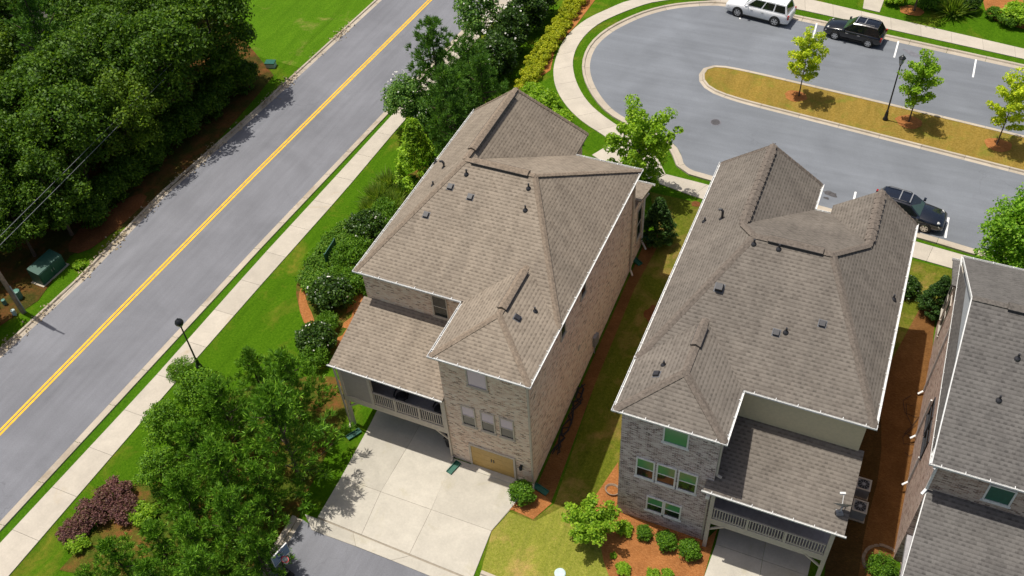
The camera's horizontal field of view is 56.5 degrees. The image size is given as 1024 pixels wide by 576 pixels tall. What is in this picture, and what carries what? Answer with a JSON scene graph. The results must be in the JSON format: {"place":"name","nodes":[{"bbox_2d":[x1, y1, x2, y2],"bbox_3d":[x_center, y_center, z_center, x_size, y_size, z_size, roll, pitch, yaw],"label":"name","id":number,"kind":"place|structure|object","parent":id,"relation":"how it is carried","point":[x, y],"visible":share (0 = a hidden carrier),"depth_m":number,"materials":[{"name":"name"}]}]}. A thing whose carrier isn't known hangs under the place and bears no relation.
{"place":"outdoors","nodes":[
{"label":"outdoors","id":0,"kind":"place"},
{"bbox_2d":[0,6,273,325],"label":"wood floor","id":1,"kind":"structure","parent":0,"point":[16,263],"depth_m":73.66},
{"bbox_2d":[0,168,49,256],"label":"woodland tree","id":2,"kind":"object","parent":1,"relation":"on","point":[26,229],"visible":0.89,"depth_m":64.95,"materials":[{"name":"green plant"}]},
{"bbox_2d":[0,121,54,221],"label":"woodland tree","id":3,"kind":"object","parent":1,"relation":"on","point":[9,154],"visible":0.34,"depth_m":65.41,"materials":[{"name":"green plant"}]},
{"bbox_2d":[2,0,83,99],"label":"tree","id":4,"kind":"object","parent":1,"relation":"on","point":[33,25],"visible":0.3,"depth_m":72.73,"materials":[{"name":"green plant"}]},
{"bbox_2d":[0,46,86,170],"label":"woodland tree","id":5,"kind":"object","parent":1,"relation":"on","point":[12,87],"visible":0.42,"depth_m":68.54,"materials":[{"name":"green plant"}]},
{"bbox_2d":[1,139,91,235],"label":"woodland tree","id":6,"kind":"object","parent":1,"relation":"on","point":[58,208],"visible":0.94,"depth_m":65.78,"materials":[{"name":"green plant"}]},
{"bbox_2d":[26,249,68,287],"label":"transformer cabinet","id":7,"kind":"object","parent":1,"relation":"on","point":[46,267],"visible":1,"depth_m":66.41,"materials":[{"name":"metal"}]},
{"bbox_2d":[5,76,121,183],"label":"woodland tree","id":8,"kind":"object","parent":1,"relation":"on","point":[84,128],"visible":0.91,"depth_m":67.22,"materials":[{"name":"green plant"}]},
{"bbox_2d":[15,21,126,124],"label":"woodland tree","id":9,"kind":"object","parent":1,"relation":"on","point":[87,68],"visible":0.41,"depth_m":70.31,"materials":[{"name":"green plant"}]},
{"bbox_2d":[42,0,121,47],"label":"woodland tree","id":10,"kind":"object","parent":1,"relation":"on","point":[71,11],"visible":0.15,"depth_m":76.49,"materials":[{"name":"green plant"}]},
{"bbox_2d":[69,193,146,252],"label":"bare soil","id":11,"kind":"structure","parent":1,"relation":"on","point":[84,239],"depth_m":70.36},
{"bbox_2d":[66,190,112,228],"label":"woodland bush","id":12,"kind":"object","parent":11,"relation":"on","point":[92,209],"visible":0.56,"depth_m":69.01,"materials":[{"name":"green plant"}]},
{"bbox_2d":[87,172,130,209],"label":"woodland bush","id":13,"kind":"object","parent":1,"relation":"on","point":[111,188],"visible":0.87,"depth_m":70.56,"materials":[{"name":"green plant"}]},
{"bbox_2d":[66,0,161,110],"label":"woodland tree","id":14,"kind":"object","parent":1,"relation":"on","point":[94,17],"visible":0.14,"depth_m":74.33,"materials":[{"name":"green plant"}]},
{"bbox_2d":[100,152,147,188],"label":"woodland bush","id":15,"kind":"object","parent":1,"relation":"on","point":[127,168],"visible":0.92,"depth_m":71.95,"materials":[{"name":"green plant"}]},
{"bbox_2d":[81,67,168,161],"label":"woodland tree","id":16,"kind":"object","parent":1,"relation":"on","point":[129,137],"visible":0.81,"depth_m":70.55,"materials":[{"name":"green plant"}]},
{"bbox_2d":[101,5,208,111],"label":"woodland tree","id":17,"kind":"object","parent":1,"relation":"on","point":[172,86],"visible":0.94,"depth_m":72.07,"materials":[{"name":"green plant"}]},
{"bbox_2d":[141,114,184,154],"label":"woodland bush","id":18,"kind":"object","parent":1,"relation":"on","point":[171,132],"visible":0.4,"depth_m":74.83,"materials":[{"name":"green plant"}]},
{"bbox_2d":[161,100,204,137],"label":"woodland bush","id":19,"kind":"object","parent":1,"relation":"on","point":[184,116],"visible":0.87,"depth_m":76.02,"materials":[{"name":"green plant"}]},
{"bbox_2d":[149,0,257,78],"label":"woodland tree","id":20,"kind":"object","parent":1,"relation":"on","point":[221,52],"visible":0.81,"depth_m":76.16,"materials":[{"name":"green plant"}]},
{"bbox_2d":[187,89,225,123],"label":"woodland bush","id":21,"kind":"object","parent":1,"relation":"on","point":[206,103],"visible":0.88,"depth_m":77.50,"materials":[{"name":"green plant"}]},
{"bbox_2d":[190,70,237,107],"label":"woodland bush","id":22,"kind":"object","parent":1,"relation":"on","point":[223,86],"visible":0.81,"depth_m":78.43,"materials":[{"name":"green plant"}]},
{"bbox_2d":[227,56,259,96],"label":"woodland bush","id":23,"kind":"object","parent":1,"relation":"on","point":[245,73],"visible":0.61,"depth_m":80.25,"materials":[{"name":"green plant"}]},
{"bbox_2d":[0,0,484,520],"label":"road","id":24,"kind":"structure","parent":0,"point":[64,410],"depth_m":68.45,"materials":[{"name":"asphalt"}]},
{"bbox_2d":[0,21,353,355],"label":"leaf litter","id":25,"kind":"object","parent":24,"relation":"on","point":[9,341],"visible":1,"depth_m":71.23,"materials":[{"name":"brown plant"}]},
{"bbox_2d":[0,0,431,434],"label":"line","id":26,"kind":"object","parent":24,"relation":"on","point":[112,319],"visible":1,"depth_m":69.03,"materials":[{"name":"yellow paint"}]},
{"bbox_2d":[0,0,511,575],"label":"sidewalk","id":27,"kind":"structure","parent":0,"point":[24,536],"depth_m":60.23,"materials":[{"name":"concrete"}]},
{"bbox_2d":[228,0,373,67],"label":"field","id":28,"kind":"structure","parent":0,"point":[296,33],"depth_m":89.05,"materials":[{"name":"green plant"}]},
{"bbox_2d":[269,520,427,575],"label":"alley road","id":29,"kind":"structure","parent":0,"point":[317,553],"depth_m":50.66,"materials":[{"name":"asphalt"}]},
{"bbox_2d":[318,410,518,575],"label":"driveway","id":30,"kind":"structure","parent":0,"point":[463,493],"depth_m":52.99,"materials":[{"name":"concrete"}]},
{"bbox_2d":[0,0,1023,575],"bbox_3d":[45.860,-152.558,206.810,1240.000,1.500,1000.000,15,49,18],"label":"ground","id":31,"kind":"structure","parent":0,"point":[266,318],"depth_m":65.10,"materials":[{"name":"plant"}]},
{"bbox_2d":[68,495,109,532],"bbox_3d":[-23.329,12.437,52.877,2.388,1.054,2.472,6,47,10],"label":"purple shrub","id":32,"kind":"object","parent":31,"relation":"on","point":[85,508],"visible":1,"depth_m":52.59,"materials":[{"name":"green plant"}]},
{"bbox_2d":[91,475,134,510],"bbox_3d":[-22.474,11.561,53.649,2.515,1.072,2.429,-32,52,-24],"label":"purple shrub","id":33,"kind":"object","parent":31,"relation":"on","point":[112,485],"visible":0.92,"depth_m":53.46,"materials":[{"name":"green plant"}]},
{"bbox_2d":[92,532,160,575],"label":"pine tree","id":34,"kind":"object","parent":31,"relation":"on","point":[103,545],"visible":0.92,"depth_m":47.64,"materials":[{"name":"green plant"}]},
{"bbox_2d":[129,553,183,575],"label":"pine tree","id":35,"kind":"object","parent":31,"relation":"on","point":[146,566],"visible":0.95,"depth_m":45.70,"materials":[{"name":"green plant"}]},
{"bbox_2d":[0,0,380,357],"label":"kerb","id":36,"kind":"structure","parent":31,"relation":"on","point":[70,288],"depth_m":72.96,"materials":[{"name":"concrete"}]},
{"bbox_2d":[60,376,350,575],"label":"pine bed","id":37,"kind":"object","parent":31,"relation":"on","point":[291,505],"visible":0.23,"depth_m":53.67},
{"bbox_2d":[136,516,187,575],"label":"pine tree","id":38,"kind":"object","parent":37,"relation":"on","point":[148,532],"visible":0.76,"depth_m":48.27,"materials":[{"name":"green plant"}]},
{"bbox_2d":[131,445,193,504],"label":"leafy tree","id":39,"kind":"object","parent":37,"relation":"on","point":[152,463],"visible":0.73,"depth_m":51.87,"materials":[{"name":"green plant"}]},
{"bbox_2d":[140,397,202,452],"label":"leafy tree","id":40,"kind":"object","parent":37,"relation":"on","point":[162,417],"visible":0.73,"depth_m":53.58,"materials":[{"name":"green plant"}]},
{"bbox_2d":[152,467,221,528],"bbox_3d":[-17.476,11.191,50.728,3.718,5.286,3.324,0,46,4],"label":"leafy tree","id":41,"kind":"object","parent":37,"relation":"on","point":[186,494],"visible":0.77,"depth_m":50.17,"materials":[{"name":"green plant"}]},
{"bbox_2d":[161,510,236,575],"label":"pine tree","id":42,"kind":"object","parent":37,"relation":"on","point":[185,528],"visible":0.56,"depth_m":47.38,"materials":[{"name":"green plant"}]},
{"bbox_2d":[173,365,228,428],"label":"leafy tree","id":43,"kind":"object","parent":37,"relation":"on","point":[184,392],"visible":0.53,"depth_m":54.72,"materials":[{"name":"green plant"}]},
{"bbox_2d":[164,415,240,485],"bbox_3d":[-17.177,8.936,52.602,4.000,5.687,3.576,-8,46,-4],"label":"leafy tree","id":44,"kind":"object","parent":37,"relation":"on","point":[190,430],"visible":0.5,"depth_m":51.70,"materials":[{"name":"green plant"}]},
{"bbox_2d":[194,373,269,456],"bbox_3d":[-16.237,7.092,53.684,4.790,6.593,4.927,-12,46,-7],"label":"leafy tree","id":45,"kind":"object","parent":37,"relation":"on","point":[208,388],"visible":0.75,"depth_m":53.05,"materials":[{"name":"green plant"}]},
{"bbox_2d":[180,434,286,538],"bbox_3d":[-15.435,10.071,50.622,5.071,6.785,4.929,34,57,31],"label":"leafy tree","id":46,"kind":"object","parent":37,"relation":"on","point":[220,460],"visible":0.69,"depth_m":49.72,"materials":[{"name":"green plant"}]},
{"bbox_2d":[197,481,291,574],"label":"pine tree","id":47,"kind":"object","parent":37,"relation":"on","point":[228,505],"visible":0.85,"depth_m":47.98,"materials":[{"name":"green plant"}]},
{"bbox_2d":[228,344,284,407],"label":"pine tree","id":48,"kind":"object","parent":37,"relation":"on","point":[247,356],"visible":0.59,"depth_m":55.83,"materials":[{"name":"green plant"}]},
{"bbox_2d":[237,457,298,528],"bbox_3d":[-13.285,10.671,51.047,3.603,5.130,3.376,-21,48,-16],"label":"leafy tree","id":49,"kind":"object","parent":37,"relation":"on","point":[254,471],"visible":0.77,"depth_m":50.45,"materials":[{"name":"green plant"}]},
{"bbox_2d":[228,378,356,513],"bbox_3d":[-12.309,8.026,50.998,6.553,8.769,6.370,3,46,7],"label":"leafy tree","id":50,"kind":"object","parent":37,"relation":"on","point":[282,422],"visible":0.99,"depth_m":50.62,"materials":[{"name":"green plant"}]},
{"bbox_2d":[251,344,342,429],"bbox_3d":[-12.406,5.690,54.534,5.180,6.931,5.035,27,54,27],"label":"pine tree","id":51,"kind":"object","parent":37,"relation":"on","point":[284,369],"visible":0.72,"depth_m":53.91,"materials":[{"name":"green plant"}]},
{"bbox_2d":[172,539,262,575],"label":"pine tree","id":52,"kind":"object","parent":31,"relation":"on","point":[192,561],"visible":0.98,"depth_m":45.35,"materials":[{"name":"green plant"}]},
{"bbox_2d":[0,30,468,541],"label":"verge","id":53,"kind":"structure","parent":31,"relation":"on","point":[108,420],"depth_m":60.66,"materials":[{"name":"green plant"}]},
{"bbox_2d":[0,0,494,531],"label":"kerb","id":54,"kind":"structure","parent":31,"relation":"on","point":[78,442],"depth_m":62.48,"materials":[{"name":"concrete"}]},
{"bbox_2d":[231,522,297,575],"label":"pine tree","id":55,"kind":"object","parent":31,"relation":"on","point":[264,557],"visible":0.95,"depth_m":47.70,"materials":[{"name":"green plant"}]},
{"bbox_2d":[296,165,428,354],"bbox_3d":[-10.947,-3.008,67.368,5.930,0.325,19.791,8,47,12],"label":"planting bed","id":56,"kind":"object","parent":31,"relation":"on","point":[341,311],"visible":0.18,"depth_m":63.14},
{"bbox_2d":[294,320,337,356],"bbox_3d":[-12.482,3.136,60.309,2.709,1.992,2.786,-28,51,-22],"label":"magnolia shrub","id":57,"kind":"object","parent":56,"relation":"on","point":[314,333],"visible":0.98,"depth_m":59.85,"materials":[{"name":"green plant"}]},
{"bbox_2d":[295,218,349,293],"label":"ground cover","id":58,"kind":"object","parent":56,"relation":"on","point":[311,271],"visible":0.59,"depth_m":66.18,"materials":[{"name":"green plant"}]},
{"bbox_2d":[306,271,356,312],"bbox_3d":[-11.972,0.254,62.825,3.370,2.340,3.385,-3,46,1],"label":"magnolia shrub","id":59,"kind":"object","parent":56,"relation":"on","point":[327,292],"visible":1,"depth_m":62.24,"materials":[{"name":"green plant"}]},
{"bbox_2d":[329,240,366,268],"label":"green shrub","id":60,"kind":"object","parent":56,"relation":"on","point":[353,251],"visible":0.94,"depth_m":65.14,"materials":[{"name":"green plant"}]},
{"bbox_2d":[344,208,386,242],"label":"magnolia shrub","id":61,"kind":"object","parent":56,"relation":"on","point":[364,223],"visible":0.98,"depth_m":66.90,"materials":[{"name":"green plant"}]},
{"bbox_2d":[392,116,438,193],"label":"young tree","id":62,"kind":"object","parent":56,"relation":"on","point":[415,148],"visible":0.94,"depth_m":68.56,"materials":[{"name":"green plant"}]},
{"bbox_2d":[305,514,457,575],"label":"driveway apron","id":63,"kind":"object","parent":31,"relation":"on","point":[348,537],"visible":1,"depth_m":51.03,"materials":[{"name":"concrete"}]},
{"bbox_2d":[380,70,429,118],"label":"flowering tree","id":64,"kind":"object","parent":31,"relation":"on","point":[394,98],"visible":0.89,"depth_m":73.21,"materials":[{"name":"green plant"}]},
{"bbox_2d":[399,15,471,118],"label":"dark pine","id":65,"kind":"object","parent":31,"relation":"on","point":[428,42],"visible":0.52,"depth_m":71.80,"materials":[{"name":"green plant"}]},
{"bbox_2d":[424,94,470,166],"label":"dark pine","id":66,"kind":"object","parent":31,"relation":"on","point":[453,105],"visible":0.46,"depth_m":66.92,"materials":[{"name":"green plant"}]},
{"bbox_2d":[416,61,480,150],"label":"dark pine","id":67,"kind":"object","parent":31,"relation":"on","point":[443,74],"visible":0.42,"depth_m":67.03,"materials":[{"name":"green plant"}]},
{"bbox_2d":[427,30,508,117],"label":"dark pine","id":68,"kind":"object","parent":31,"relation":"on","point":[463,51],"visible":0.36,"depth_m":69.81,"materials":[{"name":"green plant"}]},
{"bbox_2d":[452,0,502,42],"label":"flowering tree","id":69,"kind":"object","parent":31,"relation":"on","point":[473,19],"visible":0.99,"depth_m":81.09,"materials":[{"name":"green plant"}]},
{"bbox_2d":[453,53,507,134],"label":"dark pine","id":70,"kind":"object","parent":31,"relation":"on","point":[479,61],"visible":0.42,"depth_m":68.37,"materials":[{"name":"green plant"}]},
{"bbox_2d":[326,87,654,489],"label":"brick house","id":71,"kind":"structure","parent":31,"relation":"on","point":[493,266],"depth_m":52.18,"materials":[{"name":"beige"}]},
{"bbox_2d":[471,446,513,477],"bbox_3d":[-1.075,9.732,53.311,2.580,1.950,0.075,15,49,18],"label":"garage door","id":72,"kind":"structure","parent":71,"relation":"in","point":[485,459],"depth_m":53.29,"materials":[{"name":"beige metal"}]},
{"bbox_2d":[477,25,518,82],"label":"magnolia tree","id":73,"kind":"object","parent":31,"relation":"on","point":[497,47],"visible":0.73,"depth_m":77.78,"materials":[{"name":"green plant"}]},
{"bbox_2d":[486,6,532,55],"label":"magnolia tree","id":74,"kind":"object","parent":31,"relation":"on","point":[513,22],"visible":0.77,"depth_m":80.57,"materials":[{"name":"green plant"}]},
{"bbox_2d":[500,0,548,34],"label":"magnolia tree","id":75,"kind":"object","parent":31,"relation":"on","point":[537,8],"visible":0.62,"depth_m":83.48,"materials":[{"name":"green plant"}]},
{"bbox_2d":[518,0,594,88],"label":"hedge bed","id":76,"kind":"object","parent":31,"relation":"on","point":[583,10],"visible":0.41,"depth_m":84.86,"materials":[{"name":"brown wood"}]},
{"bbox_2d":[514,0,586,87],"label":"hedge","id":77,"kind":"object","parent":76,"relation":"on","point":[534,68],"visible":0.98,"depth_m":81.53,"materials":[{"name":"plant"}]},
{"bbox_2d":[603,93,683,187],"bbox_3d":[8.800,-9.220,65.029,4.687,7.385,5.250,24,52,25],"label":"front yard tree","id":78,"kind":"object","parent":31,"relation":"on","point":[639,128],"visible":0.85,"depth_m":63.72,"materials":[{"name":"green plant"}]},
{"bbox_2d":[595,463,716,575],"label":"mulch bed","id":79,"kind":"object","parent":31,"relation":"on","point":[639,557],"visible":0.61,"depth_m":50.11,"materials":[{"name":"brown wood"}]},
{"bbox_2d":[611,143,918,575],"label":"brick house","id":80,"kind":"structure","parent":31,"relation":"on","point":[748,401],"depth_m":46.60,"materials":[{"name":"beige"}]},
{"bbox_2d":[858,306,934,575],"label":"mulch strip","id":81,"kind":"object","parent":31,"relation":"on","point":[908,369],"visible":0.62,"depth_m":53.63,"materials":[{"name":"wood"}]},
{"bbox_2d":[864,550,899,575],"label":"bright bush","id":82,"kind":"object","parent":81,"relation":"on","point":[890,568],"visible":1,"depth_m":48.04,"materials":[{"name":"green plant"}]},
{"bbox_2d":[915,275,951,320],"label":"conical evergreen","id":83,"kind":"object","parent":81,"relation":"on","point":[940,288],"visible":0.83,"depth_m":57.37,"materials":[{"name":"green plant"}]},
{"bbox_2d":[893,256,1023,575],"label":"brick house","id":84,"kind":"structure","parent":31,"relation":"on","point":[962,514],"depth_m":42.93,"materials":[{"name":"grey"}]},
{"bbox_2d":[973,182,1023,268],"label":"street tree","id":85,"kind":"object","parent":31,"relation":"on","point":[1005,227],"visible":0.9,"depth_m":57.04,"materials":[{"name":"green plant"}]},
{"bbox_2d":[481,507,608,575],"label":"front lawn","id":86,"kind":"structure","parent":0,"point":[518,545],"depth_m":50.43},
{"bbox_2d":[561,492,621,546],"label":"maple","id":87,"kind":"object","parent":86,"relation":"on","point":[592,524],"visible":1,"depth_m":49.31,"materials":[{"name":"green plant"}]},
{"bbox_2d":[480,192,700,572],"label":"side lawn","id":88,"kind":"structure","parent":0,"point":[594,459],"depth_m":57.11,"materials":[{"name":"plant"}]},
{"bbox_2d":[538,242,656,501],"bbox_3d":[5.655,4.140,58.505,1.172,1.500,20.894,15,49,18],"label":"mulch strip","id":89,"kind":"object","parent":88,"relation":"on","point":[550,477],"visible":0.84,"depth_m":57.30,"materials":[{"name":"wood"}]},
{"bbox_2d":[641,196,678,248],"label":"conical evergreen","id":90,"kind":"object","parent":88,"relation":"on","point":[658,211],"visible":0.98,"depth_m":62.62,"materials":[{"name":"green plant"}]},
{"bbox_2d":[553,0,666,178],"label":"sidewalk","id":91,"kind":"structure","parent":0,"point":[579,105],"depth_m":78.50,"materials":[{"name":"concrete"}]},
{"bbox_2d":[705,528,811,575],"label":"driveway","id":92,"kind":"structure","parent":0,"point":[735,554],"depth_m":49.43,"materials":[{"name":"concrete"}]},
{"bbox_2d":[590,6,1023,250],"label":"cul de sac road","id":93,"kind":"structure","parent":0,"point":[657,62],"depth_m":74.41,"materials":[{"name":"asphalt"}]},
{"bbox_2d":[725,0,796,26],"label":"suv","id":94,"kind":"object","parent":93,"relation":"on","point":[775,13],"visible":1,"depth_m":81.70,"materials":[{"name":"white paint"}]},
{"bbox_2d":[582,1,1023,259],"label":"kerb","id":95,"kind":"structure","parent":93,"relation":"on","point":[605,106],"depth_m":77.84,"materials":[{"name":"concrete"}]},
{"bbox_2d":[823,16,887,47],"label":"suv","id":96,"kind":"object","parent":93,"relation":"on","point":[868,32],"visible":0.99,"depth_m":78.83,"materials":[{"name":"black paint"}]},
{"bbox_2d":[699,65,1023,174],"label":"kerb","id":97,"kind":"structure","parent":93,"relation":"on","point":[704,83],"depth_m":72.17,"materials":[{"name":"concrete"}]},
{"bbox_2d":[705,67,1023,169],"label":"island turf","id":98,"kind":"structure","parent":93,"relation":"on","point":[950,135],"depth_m":72.52,"materials":[{"name":"yellow plant"}]},
{"bbox_2d":[785,90,806,101],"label":"mulch ring","id":99,"kind":"object","parent":98,"relation":"on","point":[791,95],"visible":1,"depth_m":74.65,"materials":[{"name":"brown wood"}]},
{"bbox_2d":[787,25,829,95],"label":"sapling","id":100,"kind":"object","parent":99,"relation":"on","point":[802,55],"visible":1,"depth_m":71.50,"materials":[{"name":"green plant"}]},
{"bbox_2d":[895,115,921,128],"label":"mulch ring","id":101,"kind":"object","parent":98,"relation":"on","point":[913,123],"visible":1,"depth_m":71.65,"materials":[{"name":"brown wood"}]},
{"bbox_2d":[897,48,944,121],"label":"sapling","id":102,"kind":"object","parent":101,"relation":"on","point":[927,70],"visible":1,"depth_m":68.60,"materials":[{"name":"green plant"}]},
{"bbox_2d":[985,138,1011,151],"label":"mulch ring","id":103,"kind":"object","parent":98,"relation":"on","point":[1001,146],"visible":0.99,"depth_m":69.27,"materials":[{"name":"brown wood"}]},
{"bbox_2d":[985,67,1023,144],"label":"sapling","id":104,"kind":"object","parent":103,"relation":"on","point":[1015,97],"visible":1,"depth_m":66.36,"materials":[{"name":"green plant"}]},
{"bbox_2d":[876,186,947,232],"bbox_3d":[26.656,-5.368,63.968,4.822,1.824,2.360,21,51,22],"label":"suv","id":105,"kind":"object","parent":93,"relation":"on","point":[926,217],"visible":0.62,"depth_m":63.32,"materials":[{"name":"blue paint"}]},
{"bbox_2d":[656,174,965,268],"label":"sidewalk","id":106,"kind":"structure","parent":0,"point":[937,256],"depth_m":62.63,"materials":[{"name":"concrete"}]},
{"bbox_2d":[825,417,881,575],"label":"damp ground","id":107,"kind":"structure","parent":0,"point":[843,558],"depth_m":49.95,"materials":[{"name":"soil"}]},
{"bbox_2d":[708,0,1023,58],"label":"sidewalk","id":108,"kind":"structure","parent":0,"point":[832,10],"depth_m":80.48,"materials":[{"name":"concrete"}]},
{"bbox_2d":[892,260,951,357],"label":"side lawn","id":109,"kind":"structure","parent":0,"point":[927,275],"depth_m":60.02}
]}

